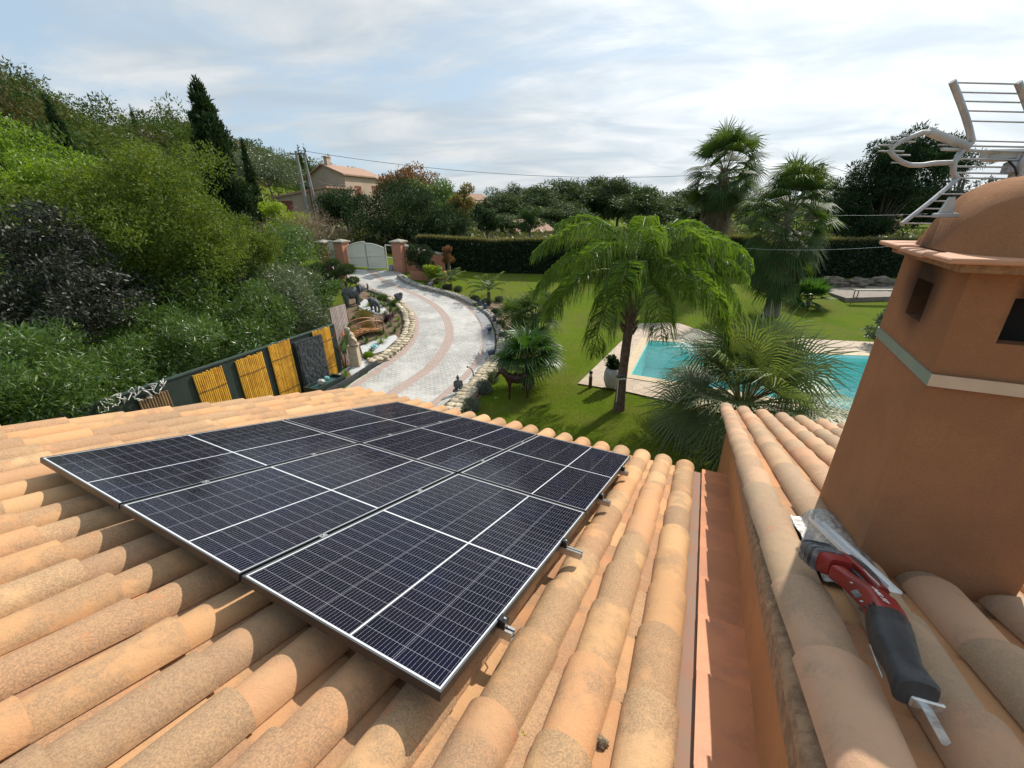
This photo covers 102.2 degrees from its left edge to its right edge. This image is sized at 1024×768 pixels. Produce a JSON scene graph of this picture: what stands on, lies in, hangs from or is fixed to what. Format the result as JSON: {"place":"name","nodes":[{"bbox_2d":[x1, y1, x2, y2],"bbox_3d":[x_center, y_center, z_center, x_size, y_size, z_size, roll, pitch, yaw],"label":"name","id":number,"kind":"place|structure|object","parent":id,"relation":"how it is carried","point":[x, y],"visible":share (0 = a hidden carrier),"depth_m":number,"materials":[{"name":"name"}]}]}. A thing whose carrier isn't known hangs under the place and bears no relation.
{"place":"outdoors","nodes":[
{"label":"outdoors","id":0,"kind":"place"},
{"bbox_2d":[346,269,485,406],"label":"driveway","id":1,"kind":"structure","parent":0,"point":[422,363],"depth_m":15.94,"materials":[{"name":"grey stone"}]},
{"bbox_2d":[476,308,494,359],"bbox_3d":[-1.111,-2.295,17.734,0.658,0.698,5.845,-4,23,-7],"label":"gutter","id":2,"kind":"object","parent":1,"relation":"on","point":[489,342],"visible":0.86,"depth_m":17.44,"materials":[{"name":"concrete"}]},
{"bbox_2d":[0,155,930,472],"bbox_3d":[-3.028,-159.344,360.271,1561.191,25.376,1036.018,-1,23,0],"label":"ground","id":3,"kind":"structure","parent":0,"point":[842,319],"depth_m":18.08,"materials":[{"name":"green plant"}]},
{"bbox_2d":[0,351,63,425],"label":"oleander bush","id":4,"kind":"object","parent":3,"relation":"on","point":[19,380],"visible":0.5,"depth_m":6.93,"materials":[{"name":"green plant"}]},
{"bbox_2d":[0,112,123,354],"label":"broadleaf tree","id":5,"kind":"object","parent":3,"relation":"on","point":[28,169],"visible":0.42,"depth_m":11.65,"materials":[{"name":"green plant"}]},
{"bbox_2d":[40,90,83,180],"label":"cypress tree","id":6,"kind":"object","parent":3,"relation":"on","point":[51,116],"visible":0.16,"depth_m":33.94,"materials":[{"name":"green plant"}]},
{"bbox_2d":[0,320,126,424],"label":"oleander bush","id":7,"kind":"object","parent":3,"relation":"on","point":[70,397],"visible":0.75,"depth_m":7.44,"materials":[{"name":"green plant"}]},
{"bbox_2d":[0,315,157,412],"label":"oleander bush","id":8,"kind":"object","parent":3,"relation":"on","point":[74,340],"visible":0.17,"depth_m":8.63,"materials":[{"name":"green plant"}]},
{"bbox_2d":[0,194,180,402],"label":"broadleaf tree","id":9,"kind":"object","parent":3,"relation":"on","point":[68,260],"visible":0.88,"depth_m":9.44,"materials":[{"name":"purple plant"}]},
{"bbox_2d":[11,321,198,406],"bbox_3d":[-9.320,0.130,9.844,2.821,3.008,2.831,-1,23,0],"label":"oleander bush","id":10,"kind":"object","parent":3,"relation":"on","point":[120,344],"visible":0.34,"depth_m":9.68,"materials":[{"name":"green plant"}]},
{"bbox_2d":[0,233,241,350],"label":"laurel shrub","id":11,"kind":"object","parent":3,"relation":"on","point":[199,297],"visible":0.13,"depth_m":11.95,"materials":[{"name":"green plant"}]},
{"bbox_2d":[0,136,265,369],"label":"broadleaf tree","id":12,"kind":"object","parent":3,"relation":"on","point":[149,182],"visible":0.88,"depth_m":11.36,"materials":[{"name":"green plant"}]},
{"bbox_2d":[79,295,232,389],"bbox_3d":[-8.906,-0.586,10.779,3.453,3.580,2.384,-10,25,-20],"label":"oleander bush","id":13,"kind":"object","parent":3,"relation":"on","point":[193,339],"visible":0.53,"depth_m":10.39,"materials":[{"name":"green plant"}]},
{"bbox_2d":[47,324,342,418],"bbox_3d":[-8.516,2.417,8.224,0.148,3.824,14.358,8,25,20],"label":"garden fence","id":14,"kind":"object","parent":3,"relation":"on","point":[269,369],"visible":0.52,"depth_m":10.75,"materials":[{"name":"yellow wood"}]},
{"bbox_2d":[139,297,274,374],"bbox_3d":[-8.568,-0.941,11.860,3.210,3.380,2.729,-1,23,0],"label":"oleander bush","id":15,"kind":"object","parent":3,"relation":"on","point":[243,344],"visible":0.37,"depth_m":11.74,"materials":[{"name":"green plant"}]},
{"bbox_2d":[133,254,289,335],"bbox_3d":[-10.970,-2.759,14.730,5.247,3.922,5.446,14,27,32],"label":"laurel shrub","id":16,"kind":"object","parent":3,"relation":"on","point":[231,295],"visible":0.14,"depth_m":14.17,"materials":[{"name":"green plant"}]},
{"bbox_2d":[185,74,260,228],"bbox_3d":[-26.482,-19.897,36.899,5.737,13.070,5.541,-1,23,0],"label":"cypress tree","id":17,"kind":"object","parent":3,"relation":"on","point":[209,126],"visible":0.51,"depth_m":35.91,"materials":[{"name":"green plant"}]},
{"bbox_2d":[161,207,289,339],"bbox_3d":[-9.957,-3.635,14.927,3.453,5.194,3.733,-1,23,0],"label":"broadleaf tree","id":18,"kind":"object","parent":3,"relation":"on","point":[267,244],"visible":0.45,"depth_m":14.74,"materials":[{"name":"green plant"}]},
{"bbox_2d":[199,276,299,352],"bbox_3d":[-8.360,-1.621,13.159,3.167,3.526,2.425,-10,25,-21],"label":"oleander bush","id":19,"kind":"object","parent":3,"relation":"on","point":[252,307],"visible":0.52,"depth_m":12.98,"materials":[{"name":"green plant"}]},
{"bbox_2d":[238,137,266,223],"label":"cypress tree","id":20,"kind":"object","parent":3,"relation":"on","point":[250,175],"visible":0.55,"depth_m":42.53,"materials":[{"name":"green plant"}]},
{"bbox_2d":[230,145,307,203],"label":"broadleaf tree","id":21,"kind":"object","parent":3,"relation":"on","point":[266,172],"visible":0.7,"depth_m":52.10,"materials":[{"name":"green plant"}]},
{"bbox_2d":[220,258,328,327],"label":"oleander bush","id":22,"kind":"object","parent":3,"relation":"on","point":[302,272],"visible":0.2,"depth_m":16.11,"materials":[{"name":"green plant"}]},
{"bbox_2d":[258,200,312,240],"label":"leafy shrub","id":23,"kind":"object","parent":3,"relation":"on","point":[271,211],"visible":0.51,"depth_m":27.02,"materials":[{"name":"green plant"}]},
{"bbox_2d":[241,264,337,342],"bbox_3d":[-7.901,-2.559,14.780,3.259,3.379,3.017,15,28,34],"label":"oleander bush","id":24,"kind":"object","parent":3,"relation":"on","point":[304,312],"visible":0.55,"depth_m":14.50,"materials":[{"name":"green plant"}]},
{"bbox_2d":[254,219,333,270],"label":"leafy shrub","id":25,"kind":"object","parent":3,"relation":"on","point":[292,253],"visible":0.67,"depth_m":22.90,"materials":[{"name":"green plant"}]},
{"bbox_2d":[289,151,318,223],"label":"utility pole","id":26,"kind":"object","parent":3,"relation":"on","point":[296,153],"visible":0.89,"depth_m":42.00,"materials":[{"name":"concrete"}]},
{"bbox_2d":[266,205,352,249],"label":"twiggy shrub","id":27,"kind":"object","parent":3,"relation":"on","point":[319,235],"visible":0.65,"depth_m":26.78,"materials":[{"name":"grey plant"}]},
{"bbox_2d":[271,186,357,228],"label":"house annexe","id":28,"kind":"structure","parent":3,"relation":"on","point":[289,200],"depth_m":43.25,"materials":[{"name":"beige paint"}]},
{"bbox_2d":[292,334,345,392],"bbox_3d":[-5.981,-0.573,12.840,0.700,1.697,1.208,8,25,20],"label":"slate fountain","id":29,"kind":"object","parent":3,"relation":"on","point":[311,359],"visible":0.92,"depth_m":12.78,"materials":[{"name":"stone"}]},
{"bbox_2d":[295,274,344,324],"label":"leafy shrub","id":30,"kind":"object","parent":3,"relation":"on","point":[325,294],"visible":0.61,"depth_m":17.13,"materials":[{"name":"green plant"}]},
{"bbox_2d":[331,239,349,263],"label":"gate pillar","id":31,"kind":"structure","parent":3,"relation":"on","point":[340,248],"depth_m":24.57,"materials":[{"name":"paint"}]},
{"bbox_2d":[347,241,386,268],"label":"driveway gate","id":32,"kind":"structure","parent":31,"relation":"attached to","point":[364,254],"depth_m":24.76,"materials":[{"name":"white metal"}]},
{"bbox_2d":[303,156,384,215],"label":"neighbouring house","id":33,"kind":"structure","parent":3,"relation":"on","point":[327,172],"depth_m":52.61,"materials":[{"name":"beige paint"}]},
{"bbox_2d":[311,184,379,230],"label":"spreading cypress","id":34,"kind":"object","parent":3,"relation":"on","point":[330,202],"visible":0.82,"depth_m":31.37,"materials":[{"name":"green plant"}]},
{"bbox_2d":[326,360,377,390],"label":"slate kerb","id":35,"kind":"structure","parent":3,"relation":"on","point":[355,376],"depth_m":13.76,"materials":[{"name":"grey stone"}]},
{"bbox_2d":[339,286,403,377],"bbox_3d":[-6.179,-2.661,17.839,3.288,1.537,11.331,-6,23,-11],"label":"garden bed","id":36,"kind":"object","parent":3,"relation":"on","point":[350,309],"visible":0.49,"depth_m":17.98,"materials":[{"name":"soil"}]},
{"bbox_2d":[309,258,359,298],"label":"cloud pruned pine","id":37,"kind":"object","parent":36,"relation":"on","point":[334,262],"visible":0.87,"depth_m":19.21,"materials":[{"name":"green plant"}]},
{"bbox_2d":[329,304,349,363],"bbox_3d":[-5.901,-1.704,14.354,0.052,2.016,0.726,8,25,20],"label":"slatted screen","id":38,"kind":"object","parent":36,"relation":"on","point":[338,317],"visible":0.54,"depth_m":14.17,"materials":[{"name":"brown wood"}]},
{"bbox_2d":[344,327,361,366],"bbox_3d":[-5.509,-1.261,14.335,0.437,1.463,0.360,-1,23,0],"label":"stone sculpture","id":39,"kind":"object","parent":36,"relation":"on","point":[355,360],"visible":0.91,"depth_m":14.25,"materials":[{"name":"beige stone"}]},
{"bbox_2d":[341,283,368,306],"bbox_3d":[-7.482,-4.238,19.721,1.337,1.012,0.584,-13,26,-26],"label":"elephant statue","id":40,"kind":"object","parent":36,"relation":"on","point":[347,293],"visible":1,"depth_m":19.50,"materials":[{"name":"grey stone"}]},
{"bbox_2d":[348,317,384,337],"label":"wooden bridge","id":41,"kind":"structure","parent":36,"relation":"on","point":[359,331],"depth_m":16.66,"materials":[{"name":"orange wood"}]},
{"bbox_2d":[360,335,397,353],"bbox_3d":[-5.083,-1.537,16.076,0.990,0.211,1.938,14,27,31],"label":"gravel patch","id":42,"kind":"object","parent":36,"relation":"on","point":[390,340],"visible":0.84,"depth_m":16.02,"materials":[{"name":"white gravel"}]},
{"bbox_2d":[366,297,415,363],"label":"stone wall","id":43,"kind":"structure","parent":3,"relation":"on","point":[403,339],"depth_m":16.58,"materials":[{"name":"beige stone"}]},
{"bbox_2d":[389,239,407,272],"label":"gate pillar","id":44,"kind":"structure","parent":3,"relation":"on","point":[398,253],"depth_m":24.34,"materials":[{"name":"paint"}]},
{"bbox_2d":[330,173,480,251],"bbox_3d":[-7.899,-12.307,30.868,11.449,6.585,7.400,-1,23,0],"label":"spreading cypress","id":45,"kind":"object","parent":3,"relation":"on","point":[418,215],"visible":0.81,"depth_m":30.05,"materials":[{"name":"green plant"}]},
{"bbox_2d":[374,161,439,197],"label":"broadleaf tree","id":46,"kind":"object","parent":3,"relation":"on","point":[407,171],"visible":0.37,"depth_m":39.98,"materials":[{"name":"green plant"}]},
{"bbox_2d":[404,243,435,271],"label":"leafy shrub","id":47,"kind":"object","parent":3,"relation":"on","point":[421,258],"visible":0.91,"depth_m":23.04,"materials":[{"name":"green plant"}]},
{"bbox_2d":[399,174,456,232],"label":"broadleaf tree","id":48,"kind":"object","parent":3,"relation":"on","point":[444,192],"visible":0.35,"depth_m":39.45,"materials":[{"name":"green plant"}]},
{"bbox_2d":[397,274,476,305],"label":"stone kerb","id":49,"kind":"structure","parent":3,"relation":"on","point":[462,298],"depth_m":21.86,"materials":[{"name":"grey stone"}]},
{"bbox_2d":[430,267,468,289],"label":"feather palm","id":50,"kind":"object","parent":3,"relation":"on","point":[447,277],"visible":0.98,"depth_m":22.39,"materials":[{"name":"green plant"}]},
{"bbox_2d":[445,182,475,235],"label":"broadleaf tree","id":51,"kind":"object","parent":3,"relation":"on","point":[457,198],"visible":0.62,"depth_m":37.97,"materials":[{"name":"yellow plant"}]},
{"bbox_2d":[0,187,926,280],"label":"undergrowth","id":52,"kind":"object","parent":3,"relation":"on","point":[479,234],"visible":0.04,"depth_m":41.67,"materials":[{"name":"green plant"}]},
{"bbox_2d":[446,355,499,413],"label":"rubble wall","id":53,"kind":"structure","parent":3,"relation":"on","point":[469,390],"depth_m":12.52,"materials":[{"name":"stone"}]},
{"bbox_2d":[469,203,502,238],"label":"broadleaf tree","id":54,"kind":"object","parent":3,"relation":"on","point":[489,220],"visible":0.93,"depth_m":36.43,"materials":[{"name":"green plant"}]},
{"bbox_2d":[466,271,508,298],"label":"feather palm","id":55,"kind":"object","parent":3,"relation":"on","point":[488,285],"visible":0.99,"depth_m":21.26,"materials":[{"name":"green plant"}]},
{"bbox_2d":[481,302,511,337],"bbox_3d":[-0.265,-2.953,19.074,1.740,0.746,5.837,-7,24,-13],"label":"bed","id":56,"kind":"object","parent":3,"relation":"on","point":[491,306],"visible":0.14,"depth_m":20.20,"materials":[{"name":"soil"}]},
{"bbox_2d":[487,295,531,329],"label":"fan palm","id":57,"kind":"object","parent":56,"relation":"on","point":[507,304],"visible":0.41,"depth_m":17.76,"materials":[{"name":"green plant"}]},
{"bbox_2d":[0,55,996,234],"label":"hillside oak wood","id":58,"kind":"object","parent":3,"relation":"on","point":[179,134],"visible":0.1,"depth_m":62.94,"materials":[{"name":"green plant"}]},
{"bbox_2d":[475,212,523,236],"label":"pine tree","id":59,"kind":"object","parent":3,"relation":"on","point":[508,222],"visible":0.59,"depth_m":54.83,"materials":[{"name":"green plant"}]},
{"bbox_2d":[487,193,533,216],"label":"pine tree","id":60,"kind":"object","parent":3,"relation":"on","point":[507,203],"visible":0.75,"depth_m":77.54,"materials":[{"name":"green plant"}]},
{"bbox_2d":[0,176,1023,767],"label":"house","id":61,"kind":"structure","parent":3,"relation":"on","point":[680,614],"depth_m":1.66,"materials":[{"name":"ceramic"}]},
{"bbox_2d":[201,480,514,641],"bbox_3d":[-1.512,0.795,2.511,3.423,0.132,0.085,10,8,25],"label":"mounting rail","id":62,"kind":"object","parent":61,"relation":"attached to","point":[505,631],"visible":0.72,"depth_m":1.77,"materials":[{"name":"metal"}]},
{"bbox_2d":[40,420,357,509],"bbox_3d":[-2.334,0.545,3.360,1.096,0.038,1.754,10,9,25],"label":"solar panel","id":63,"kind":"object","parent":62,"relation":"attached to","point":[117,476],"visible":0.93,"depth_m":3.06,"materials":[{"name":"glass"}]},
{"bbox_2d":[120,443,455,581],"bbox_3d":[-1.340,0.727,2.887,1.096,0.038,1.754,10,9,25],"label":"solar panel","id":64,"kind":"object","parent":62,"relation":"attached to","point":[237,527],"visible":0.94,"depth_m":2.54,"materials":[{"name":"glass"}]},
{"bbox_2d":[241,473,585,701],"bbox_3d":[-0.346,0.909,2.414,1.096,0.039,1.754,10,8,25],"label":"solar panel","id":65,"kind":"object","parent":62,"relation":"attached to","point":[423,590],"visible":1,"depth_m":2.00,"materials":[{"name":"black glass"}]},
{"bbox_2d":[310,453,582,559],"bbox_3d":[-1.134,0.744,3.215,3.483,0.132,0.048,10,8,25],"label":"mounting rail","id":66,"kind":"object","parent":61,"relation":"attached to","point":[565,549],"visible":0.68,"depth_m":2.50,"materials":[{"name":"metal"}]},
{"bbox_2d":[387,434,610,506],"bbox_3d":[-0.741,0.676,4.055,3.448,0.132,0.085,10,8,25],"label":"mounting rail","id":67,"kind":"object","parent":61,"relation":"attached to","point":[603,501],"visible":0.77,"depth_m":3.32,"materials":[{"name":"metal"}]},
{"bbox_2d":[459,435,630,515],"bbox_3d":[0.433,0.785,4.003,1.096,0.038,1.754,10,9,25],"label":"solar panel","id":68,"kind":"object","parent":67,"relation":"attached to","point":[572,475],"visible":0.91,"depth_m":3.76,"materials":[{"name":"black glass"}]},
{"bbox_2d":[438,421,628,475],"bbox_3d":[-0.373,0.615,4.830,3.428,0.132,0.045,10,8,25],"label":"mounting rail","id":69,"kind":"object","parent":61,"relation":"attached to","point":[624,472],"visible":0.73,"depth_m":4.11,"materials":[{"name":"metal"}]},
{"bbox_2d":[284,402,460,442],"bbox_3d":[-1.556,0.421,4.949,1.096,0.038,1.754,10,9,25],"label":"solar panel","id":70,"kind":"object","parent":69,"relation":"attached to","point":[363,424],"visible":0.81,"depth_m":4.75,"materials":[{"name":"black glass"}]},
{"bbox_2d":[361,417,537,473],"bbox_3d":[-0.561,0.603,4.476,1.096,0.039,1.754,10,8,25],"label":"solar panel","id":71,"kind":"object","parent":69,"relation":"attached to","point":[459,445],"visible":0.83,"depth_m":4.25,"materials":[{"name":"black glass"}]},
{"bbox_2d":[808,516,902,593],"bbox_3d":[1.423,0.695,1.754,0.073,0.287,0.696,8,25,20],"label":"aluminium profile","id":72,"kind":"object","parent":61,"relation":"on","point":[833,537],"visible":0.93,"depth_m":1.75,"materials":[{"name":"silver metal"}]},
{"bbox_2d":[798,539,950,745],"bbox_3d":[1.152,0.748,1.301,0.204,0.251,0.791,6,24,17],"label":"reciprocating saw","id":73,"kind":"object","parent":61,"relation":"on","point":[893,645],"visible":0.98,"depth_m":1.18,"materials":[{"name":"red plastic"}]},
{"bbox_2d":[931,197,958,217],"bbox_3d":[1.659,-0.673,1.572,0.066,0.072,0.045,10,26,25],"label":"hood fitting","id":74,"kind":"object","parent":61,"relation":"attached to","point":[947,209],"visible":1,"depth_m":1.56,"materials":[{"name":"grey metal"}]},
{"bbox_2d":[877,79,1023,225],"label":"tv antenna","id":75,"kind":"object","parent":61,"relation":"attached to","point":[1013,165],"visible":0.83,"depth_m":1.90,"materials":[{"name":"metal"}]},
{"bbox_2d":[495,368,533,399],"bbox_3d":[0.080,-0.038,12.111,1.165,1.005,0.322,-4,23,-8],"label":"horse statue","id":76,"kind":"object","parent":3,"relation":"on","point":[510,378],"visible":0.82,"depth_m":11.97,"materials":[{"name":"brown metal"}]},
{"bbox_2d":[490,319,568,391],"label":"drooping fan palm","id":77,"kind":"object","parent":3,"relation":"on","point":[521,345],"visible":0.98,"depth_m":12.14,"materials":[{"name":"green plant"}]},
{"bbox_2d":[497,284,565,334],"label":"leafy shrub","id":78,"kind":"object","parent":3,"relation":"on","point":[523,313],"visible":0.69,"depth_m":15.72,"materials":[{"name":"green plant"}]},
{"bbox_2d":[517,207,546,243],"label":"broadleaf tree","id":79,"kind":"object","parent":3,"relation":"on","point":[534,222],"visible":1,"depth_m":38.59,"materials":[{"name":"green plant"}]},
{"bbox_2d":[515,185,566,210],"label":"pine tree","id":80,"kind":"object","parent":3,"relation":"on","point":[541,196],"visible":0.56,"depth_m":79.97,"materials":[{"name":"green plant"}]},
{"bbox_2d":[414,233,704,275],"bbox_3d":[3.464,-8.339,26.869,19.058,3.273,1.366,-3,23,-4],"label":"clipped hedge","id":81,"kind":"object","parent":3,"relation":"on","point":[504,255],"visible":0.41,"depth_m":26.07,"materials":[{"name":"green plant"}]},
{"bbox_2d":[532,200,586,227],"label":"pine tree","id":82,"kind":"object","parent":3,"relation":"on","point":[565,214],"visible":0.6,"depth_m":67.89,"materials":[{"name":"green plant"}]},
{"bbox_2d":[549,177,595,226],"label":"pine tree","id":83,"kind":"object","parent":3,"relation":"on","point":[569,189],"visible":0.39,"depth_m":85.39,"materials":[{"name":"green plant"}]},
{"bbox_2d":[445,332,721,472],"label":"lawn grass","id":84,"kind":"structure","parent":3,"relation":"on","point":[564,421],"depth_m":11.36,"materials":[{"name":"green plant"}]},
{"bbox_2d":[572,178,602,216],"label":"pine tree","id":85,"kind":"object","parent":3,"relation":"on","point":[582,189],"visible":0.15,"depth_m":89.00,"materials":[{"name":"green plant"}]},
{"bbox_2d":[593,175,636,226],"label":"pine tree","id":86,"kind":"object","parent":3,"relation":"on","point":[609,212],"visible":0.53,"depth_m":87.20,"materials":[{"name":"green plant"}]},
{"bbox_2d":[529,213,754,411],"bbox_3d":[3.117,-1.562,10.554,5.330,5.221,5.299,-1,23,0],"label":"queen palm","id":87,"kind":"object","parent":3,"relation":"on","point":[616,258],"visible":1,"depth_m":8.86,"materials":[{"name":"green plant"}]},
{"bbox_2d":[608,184,682,226],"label":"pine tree","id":88,"kind":"object","parent":3,"relation":"on","point":[648,206],"visible":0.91,"depth_m":62.46,"materials":[{"name":"green plant"}]},
{"bbox_2d":[656,194,701,225],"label":"pine tree","id":89,"kind":"object","parent":3,"relation":"on","point":[685,214],"visible":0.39,"depth_m":68.36,"materials":[{"name":"green plant"}]},
{"bbox_2d":[682,116,771,268],"bbox_3d":[12.519,-10.764,24.874,5.008,9.056,5.075,7,24,17],"label":"washingtonia palm","id":90,"kind":"object","parent":3,"relation":"on","point":[720,199],"visible":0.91,"depth_m":23.58,"materials":[{"name":"green plant"}]},
{"bbox_2d":[631,300,866,471],"bbox_3d":[5.439,-0.040,9.466,5.114,4.304,5.164,-1,23,0],"label":"starburst palm","id":91,"kind":"object","parent":3,"relation":"on","point":[757,355],"visible":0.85,"depth_m":8.90,"materials":[{"name":"green plant"}]},
{"bbox_2d":[631,341,868,409],"bbox_3d":[10.373,0.370,13.384,12.748,1.200,6.212,5,24,13],"label":"pool basin","id":92,"kind":"object","parent":3,"relation":"in","point":[652,356],"visible":0.12,"depth_m":15.80,"materials":[{"name":"teal liquid"}]},
{"bbox_2d":[627,338,869,414],"bbox_3d":[10.342,-0.141,13.176,13.498,0.120,6.939,5,24,13],"label":"pool coping","id":93,"kind":"object","parent":92,"relation":"on","point":[634,357],"visible":0.15,"depth_m":15.07,"materials":[{"name":"stone"}]},
{"bbox_2d":[732,149,848,316],"bbox_3d":[12.497,-6.732,19.170,4.703,7.465,4.429,6,24,17],"label":"washingtonia palm","id":94,"kind":"object","parent":3,"relation":"on","point":[781,266],"visible":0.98,"depth_m":18.41,"materials":[{"name":"green plant"}]},
{"bbox_2d":[790,275,836,311],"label":"fan palm","id":95,"kind":"object","parent":3,"relation":"on","point":[812,287],"visible":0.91,"depth_m":21.04,"materials":[{"name":"green plant"}]},
{"bbox_2d":[714,233,919,277],"bbox_3d":[25.172,-8.534,27.302,24.781,3.149,1.473,0,23,2],"label":"clipped hedge","id":96,"kind":"object","parent":3,"relation":"on","point":[846,259],"visible":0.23,"depth_m":27.02,"materials":[{"name":"green plant"}]},
{"bbox_2d":[809,205,908,243],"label":"pine tree","id":97,"kind":"object","parent":3,"relation":"on","point":[862,226],"visible":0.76,"depth_m":29.08,"materials":[{"name":"green plant"}]},
{"bbox_2d":[828,285,893,301],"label":"raised terrace","id":98,"kind":"structure","parent":3,"relation":"on","point":[844,294],"depth_m":23.06,"materials":[{"name":"white stone"}]},
{"bbox_2d":[821,119,970,243],"bbox_3d":[27.041,-13.640,30.647,7.601,10.153,7.839,6,24,16],"label":"pine tree","id":99,"kind":"object","parent":3,"relation":"on","point":[888,188],"visible":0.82,"depth_m":28.52,"materials":[{"name":"green plant"}]},
{"bbox_2d":[898,148,995,229],"bbox_3d":[33.799,-13.516,31.604,7.104,8.942,6.404,-1,23,0],"label":"tv antenna","id":100,"kind":"object","parent":3,"relation":"on","point":[957,189],"visible":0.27,"depth_m":31.08,"materials":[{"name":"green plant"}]},
{"bbox_2d":[0,0,1023,203],"label":"sky","id":101,"kind":"structure","parent":0,"point":[581,89],"materials":[{"name":"white"}]},
{"bbox_2d":[579,323,873,423],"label":"patio","id":102,"kind":"structure","parent":0,"point":[632,385],"depth_m":15.76,"materials":[{"name":"beige stone"}]},
{"bbox_2d":[603,354,619,388],"bbox_3d":[3.073,-0.398,12.572,0.532,1.104,0.533,-1,23,0],"label":"white urn","id":103,"kind":"object","parent":102,"relation":"on","point":[611,372],"visible":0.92,"depth_m":12.42,"materials":[{"name":"grey ceramic"}]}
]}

